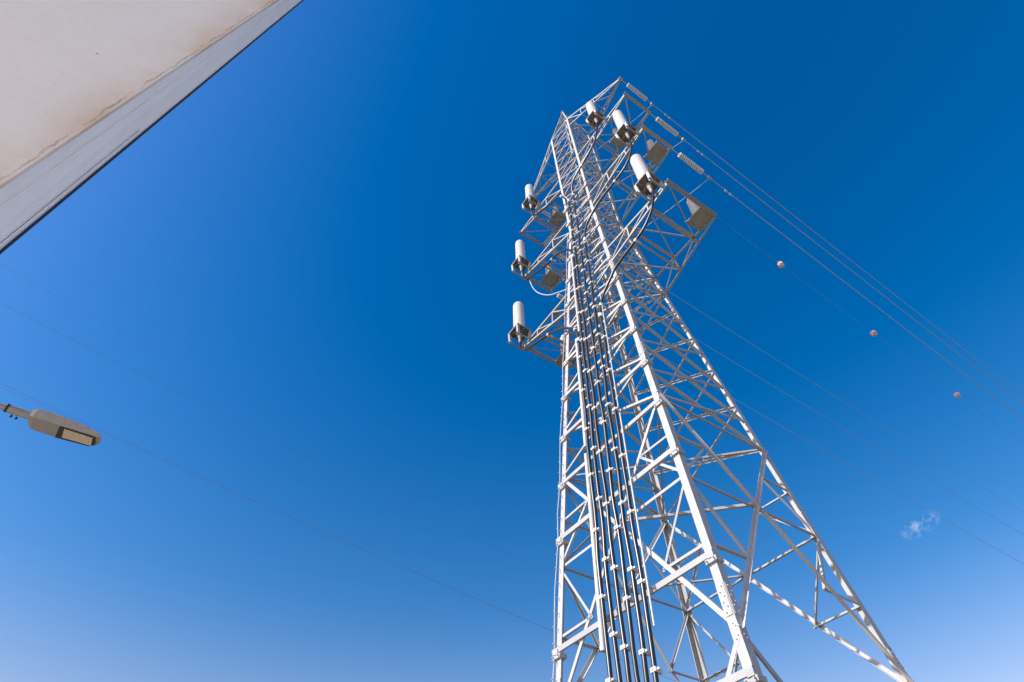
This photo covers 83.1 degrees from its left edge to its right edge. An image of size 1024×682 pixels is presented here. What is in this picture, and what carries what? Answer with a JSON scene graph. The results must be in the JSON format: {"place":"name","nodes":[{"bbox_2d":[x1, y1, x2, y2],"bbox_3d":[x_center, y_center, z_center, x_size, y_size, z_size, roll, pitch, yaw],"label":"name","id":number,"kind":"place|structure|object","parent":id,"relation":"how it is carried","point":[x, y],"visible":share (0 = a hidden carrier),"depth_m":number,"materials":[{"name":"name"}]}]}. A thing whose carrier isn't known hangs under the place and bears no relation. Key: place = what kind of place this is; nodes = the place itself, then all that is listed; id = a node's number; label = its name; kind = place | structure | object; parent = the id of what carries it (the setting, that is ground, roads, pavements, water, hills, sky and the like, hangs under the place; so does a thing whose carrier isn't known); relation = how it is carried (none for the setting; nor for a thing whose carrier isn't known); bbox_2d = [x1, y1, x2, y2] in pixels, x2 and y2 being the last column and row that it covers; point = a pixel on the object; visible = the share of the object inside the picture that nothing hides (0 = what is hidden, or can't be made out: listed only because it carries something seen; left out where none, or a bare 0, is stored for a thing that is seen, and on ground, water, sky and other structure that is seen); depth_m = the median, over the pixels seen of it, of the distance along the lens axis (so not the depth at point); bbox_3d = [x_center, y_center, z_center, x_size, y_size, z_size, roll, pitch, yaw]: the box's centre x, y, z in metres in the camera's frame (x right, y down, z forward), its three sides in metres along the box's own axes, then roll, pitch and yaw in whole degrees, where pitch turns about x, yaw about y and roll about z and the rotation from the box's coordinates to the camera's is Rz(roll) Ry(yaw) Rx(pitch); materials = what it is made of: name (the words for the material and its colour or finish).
{"place":"outdoors","nodes":[
{"label":"outdoors","id":0,"kind":"place"},
{"bbox_2d":[1,264,552,548],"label":"distant wire","id":1,"kind":"object","parent":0,"point":[259,406],"visible":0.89,"depth_m":71.39,"materials":[{"name":"grey metal"}]},
{"bbox_2d":[60,333,593,593],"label":"distant wire","id":2,"kind":"object","parent":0,"point":[228,417],"visible":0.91,"depth_m":51.81,"materials":[{"name":"grey metal"}]},
{"bbox_2d":[5,389,674,680],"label":"distant wire","id":3,"kind":"object","parent":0,"point":[278,512],"visible":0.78,"depth_m":31.78,"materials":[{"name":"black metal"}]},
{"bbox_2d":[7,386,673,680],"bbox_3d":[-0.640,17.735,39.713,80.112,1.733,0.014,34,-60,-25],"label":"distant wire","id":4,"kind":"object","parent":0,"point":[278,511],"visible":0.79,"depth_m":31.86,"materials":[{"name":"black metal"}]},
{"bbox_2d":[0,0,1023,681],"label":"sky","id":5,"kind":"structure","parent":0,"point":[324,232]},
{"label":"pavement","id":6,"kind":"structure","parent":0,"visible":0},
{"bbox_2d":[0,403,101,445],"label":"street lamp","id":7,"kind":"object","parent":6,"relation":"on","point":[52,424],"visible":1,"depth_m":7.85,"materials":[{"name":"grey metal"}]},
{"bbox_2d":[0,0,303,253],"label":"building","id":8,"kind":"structure","parent":6,"relation":"on","point":[88,88],"depth_m":2.85,"materials":[{"name":"white concrete"}]},
{"label":"ground","id":9,"kind":"structure","parent":0,"visible":0},
{"bbox_2d":[519,77,913,681],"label":"lattice tower","id":10,"kind":"structure","parent":9,"relation":"on","point":[733,614],"depth_m":18.86,"materials":[{"name":"metal"}]},
{"bbox_2d":[507,301,531,348],"bbox_3d":[0.351,-1.008,30.304,0.950,3.403,0.870,27,-57,-21],"label":"cable termination","id":11,"kind":"object","parent":10,"relation":"attached to","point":[519,331],"visible":0.95,"depth_m":29.68,"materials":[{"name":"metal"}]},
{"bbox_2d":[511,240,530,277],"bbox_3d":[0.511,-5.328,36.048,0.950,3.553,0.870,27,-57,-21],"label":"cable termination","id":12,"kind":"object","parent":10,"relation":"attached to","point":[521,262],"visible":0.98,"depth_m":35.31,"materials":[{"name":"ceramic"}]},
{"bbox_2d":[522,184,540,215],"bbox_3d":[1.232,-9.869,39.579,0.980,3.503,0.870,27,-57,-21],"label":"cable termination","id":13,"kind":"object","parent":10,"relation":"attached to","point":[530,201],"visible":0.98,"depth_m":38.83,"materials":[{"name":"metal"}]},
{"bbox_2d":[535,206,552,217],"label":"insulator string","id":14,"kind":"object","parent":10,"relation":"attached to","point":[546,213],"visible":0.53,"depth_m":44.40,"materials":[{"name":"ceramic"}]},
{"bbox_2d":[602,249,1023,512],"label":"overhead conductor","id":15,"kind":"object","parent":14,"relation":"attached to","point":[827,391],"visible":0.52,"depth_m":53.59,"materials":[{"name":"metal"}]},
{"bbox_2d":[529,279,567,295],"bbox_3d":[1.801,-3.112,31.401,0.166,6.529,3.965,17,-53,-14],"label":"jumper wire","id":16,"kind":"object","parent":10,"relation":"attached to","point":[547,294],"visible":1,"depth_m":30.19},
{"bbox_2d":[540,265,559,287],"bbox_3d":[2.299,-4.246,35.868,0.860,1.696,0.990,27,-57,-21],"label":"surge arrester","id":17,"kind":"object","parent":10,"relation":"attached to","point":[549,280],"visible":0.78,"depth_m":35.28,"materials":[{"name":"plastic"}]},
{"bbox_2d":[544,246,567,261],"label":"insulator string","id":18,"kind":"object","parent":10,"relation":"attached to","point":[560,256],"visible":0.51,"depth_m":40.47,"materials":[{"name":"ceramic"}]},
{"bbox_2d":[588,274,1021,533],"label":"overhead conductor","id":19,"kind":"object","parent":18,"relation":"attached to","point":[820,414],"visible":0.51,"depth_m":48.46,"materials":[{"name":"metal"}]},
{"bbox_2d":[548,206,565,227],"bbox_3d":[3.014,-8.744,39.594,0.860,1.896,0.990,27,-57,-21],"label":"surge arrester","id":20,"kind":"object","parent":10,"relation":"attached to","point":[556,215],"visible":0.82,"depth_m":38.97,"materials":[{"name":"plastic"}]},
{"bbox_2d":[552,239,567,681],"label":"safety line","id":21,"kind":"object","parent":10,"relation":"attached to","point":[559,482],"visible":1,"depth_m":18.35,"materials":[{"name":"metal"}]},
{"bbox_2d":[555,335,575,364],"bbox_3d":[2.794,0.345,30.649,0.860,1.996,0.990,27,-57,-21],"label":"surge arrester","id":22,"kind":"object","parent":10,"relation":"attached to","point":[560,359],"visible":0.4,"depth_m":30.02,"materials":[{"name":"plastic"}]},
{"bbox_2d":[519,327,616,681],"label":"power cable","id":23,"kind":"object","parent":10,"relation":"attached to","point":[602,596],"visible":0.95,"depth_m":16.21,"materials":[{"name":"black rubber"}]},
{"bbox_2d":[550,291,587,312],"bbox_3d":[3.571,-2.451,36.182,2.866,0.398,0.276,26,-56,-21],"label":"insulator string","id":24,"kind":"object","parent":10,"relation":"attached to","point":[560,296],"visible":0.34,"depth_m":35.94,"materials":[{"name":"ceramic"}]},
{"bbox_2d":[605,323,1022,563],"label":"overhead conductor","id":25,"kind":"object","parent":24,"relation":"attached to","point":[827,452],"visible":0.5,"depth_m":43.32,"materials":[{"name":"metal"}]},
{"bbox_2d":[522,248,622,681],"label":"power cable","id":26,"kind":"object","parent":10,"relation":"attached to","point":[614,634],"visible":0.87,"depth_m":16.46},
{"bbox_2d":[570,255,579,332],"bbox_3d":[2.840,-2.317,26.039,0.118,6.710,0.673,-38,-59,25],"label":"guard pipe","id":27,"kind":"object","parent":26,"relation":"attached to","point":[576,305],"visible":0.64,"depth_m":25.34,"materials":[{"name":"white metal"}]},
{"bbox_2d":[575,338,585,448],"bbox_3d":[2.472,1.664,20.791,0.610,5.861,0.131,34,-60,-25],"label":"guard pipe","id":28,"kind":"object","parent":10,"relation":"attached to","point":[581,405],"visible":0.7,"depth_m":20.18,"materials":[{"name":"white metal"}]},
{"bbox_2d":[531,195,631,681],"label":"power cable","id":29,"kind":"object","parent":10,"relation":"attached to","point":[624,646],"visible":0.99,"depth_m":16.62,"materials":[{"name":"black rubber"}]},
{"bbox_2d":[584,453,604,652],"bbox_3d":[2.214,5.342,15.719,0.634,6.061,0.139,34,-60,-25],"label":"guard pipe","id":30,"kind":"object","parent":10,"relation":"attached to","point":[599,615],"visible":0.78,"depth_m":15.18,"materials":[{"name":"white metal"}]},
{"bbox_2d":[586,101,605,131],"bbox_3d":[5.071,-14.280,36.190,0.950,3.603,0.870,27,-57,-21],"label":"cable termination","id":31,"kind":"object","parent":10,"relation":"attached to","point":[594,116],"visible":0.98,"depth_m":35.39,"materials":[{"name":"metal"}]},
{"bbox_2d":[571,122,640,681],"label":"power cable","id":32,"kind":"object","parent":10,"relation":"attached to","point":[627,598],"visible":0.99,"depth_m":16.56,"materials":[{"name":"black rubber"}]},
{"bbox_2d":[609,128,622,149],"bbox_3d":[6.601,-12.945,36.303,0.860,1.896,0.990,27,-57,-21],"label":"surge arrester","id":33,"kind":"object","parent":10,"relation":"attached to","point":[613,143],"visible":0.38,"depth_m":35.76,"materials":[{"name":"plastic"}]},
{"bbox_2d":[583,137,649,681],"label":"power cable","id":34,"kind":"object","parent":10,"relation":"attached to","point":[643,651],"visible":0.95,"depth_m":16.25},
{"bbox_2d":[612,110,640,147],"bbox_3d":[5.965,-11.708,31.307,0.950,3.953,0.870,27,-57,-21],"label":"cable termination","id":35,"kind":"object","parent":10,"relation":"attached to","point":[625,132],"visible":0.98,"depth_m":30.42,"materials":[{"name":"metal"}]},
{"bbox_2d":[598,190,662,681],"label":"power cable","id":36,"kind":"object","parent":10,"relation":"attached to","point":[655,670],"visible":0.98,"depth_m":15.63,"materials":[{"name":"black rubber"}]},
{"bbox_2d":[600,293,618,406],"bbox_3d":[3.434,0.038,20.694,0.596,6.803,0.040,34,-59,-25],"label":"guard rod","id":37,"kind":"object","parent":36,"relation":"attached to","point":[610,355],"visible":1,"depth_m":19.97,"materials":[{"name":"grey metal"}]},
{"bbox_2d":[619,412,654,626],"bbox_3d":[3.165,4.134,14.995,0.588,6.604,0.048,34,-59,-25],"label":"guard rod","id":38,"kind":"object","parent":36,"relation":"attached to","point":[649,595],"visible":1,"depth_m":14.28,"materials":[{"name":"white metal"}]},
{"bbox_2d":[621,79,653,105],"bbox_3d":[8.471,-16.771,39.024,2.861,0.435,0.279,27,-57,-21],"label":"insulator string","id":39,"kind":"object","parent":10,"relation":"attached to","point":[640,94],"visible":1,"depth_m":38.94,"materials":[{"name":"ceramic"}]},
{"bbox_2d":[655,106,1023,395],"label":"overhead conductor","id":40,"kind":"object","parent":39,"relation":"attached to","point":[829,243],"visible":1,"depth_m":44.49,"materials":[{"name":"metal"}]},
{"bbox_2d":[630,154,665,202],"bbox_3d":[5.766,-7.395,25.524,0.950,3.753,0.870,27,-57,-21],"label":"cable termination","id":41,"kind":"object","parent":10,"relation":"attached to","point":[647,182],"visible":0.96,"depth_m":24.74,"materials":[{"name":"metal"}]},
{"bbox_2d":[644,139,666,164],"bbox_3d":[7.577,-10.424,31.156,0.860,1.896,0.990,27,-57,-21],"label":"surge arrester","id":42,"kind":"object","parent":10,"relation":"attached to","point":[657,150],"visible":0.96,"depth_m":30.49,"materials":[{"name":"plastic"}]},
{"bbox_2d":[649,113,685,141],"bbox_3d":[9.428,-12.962,35.031,2.861,0.434,0.278,27,-57,-21],"label":"insulator string","id":43,"kind":"object","parent":10,"relation":"attached to","point":[670,129],"visible":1,"depth_m":34.95,"materials":[{"name":"ceramic"}]},
{"bbox_2d":[686,141,1022,403],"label":"overhead conductor","id":44,"kind":"object","parent":43,"relation":"attached to","point":[698,151],"visible":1,"depth_m":39.35,"materials":[{"name":"metal"}]},
{"bbox_2d":[671,148,711,179],"bbox_3d":[9.521,-9.404,30.690,2.860,0.438,0.277,27,-57,-21],"label":"insulator string","id":45,"kind":"object","parent":10,"relation":"attached to","point":[686,160],"visible":1,"depth_m":30.61,"materials":[{"name":"ceramic"}]},
{"bbox_2d":[632,179,707,235],"bbox_3d":[8.445,-7.125,30.909,5.005,2.222,0.026,-23,-54,16],"label":"jumper wire","id":46,"kind":"object","parent":45,"relation":"hanging from","point":[676,204],"visible":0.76,"depth_m":30.84,"materials":[{"name":"metal"}]},
{"bbox_2d":[712,180,1023,419],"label":"overhead conductor","id":47,"kind":"object","parent":45,"relation":"attached to","point":[726,191],"visible":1,"depth_m":34.42,"materials":[{"name":"metal"}]},
{"bbox_2d":[685,199,715,230],"bbox_3d":[8.157,-5.895,25.762,0.860,1.996,0.990,27,-57,-21],"label":"surge arrester","id":48,"kind":"object","parent":10,"relation":"attached to","point":[700,217],"visible":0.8,"depth_m":25.10,"materials":[{"name":"plastic"}]},
{"bbox_2d":[717,217,1023,443],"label":"marker wire","id":49,"kind":"object","parent":10,"relation":"attached to","point":[856,320],"visible":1,"depth_m":27.45,"materials":[{"name":"grey metal"}]},
{"bbox_2d":[777,261,783,267],"bbox_3d":[12.137,-3.453,26.104,0.376,0.279,0.294,-3,-51,1],"label":"marker ball","id":50,"kind":"object","parent":49,"relation":"attached to","point":[780,264],"visible":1,"depth_m":26.02,"materials":[{"name":"red plastic"}]},
{"bbox_2d":[870,330,876,335],"bbox_3d":[17.478,-0.375,27.935,0.376,0.279,0.294,-3,-51,1],"label":"marker ball","id":51,"kind":"object","parent":49,"relation":"attached to","point":[873,332],"visible":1,"depth_m":27.84,"materials":[{"name":"red plastic"}]},
{"bbox_2d":[954,392,960,397],"bbox_3d":[22.985,2.777,29.851,0.376,0.279,0.294,-3,-51,1],"label":"marker ball","id":52,"kind":"object","parent":49,"relation":"attached to","point":[957,394],"visible":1,"depth_m":29.75,"materials":[{"name":"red plastic"}]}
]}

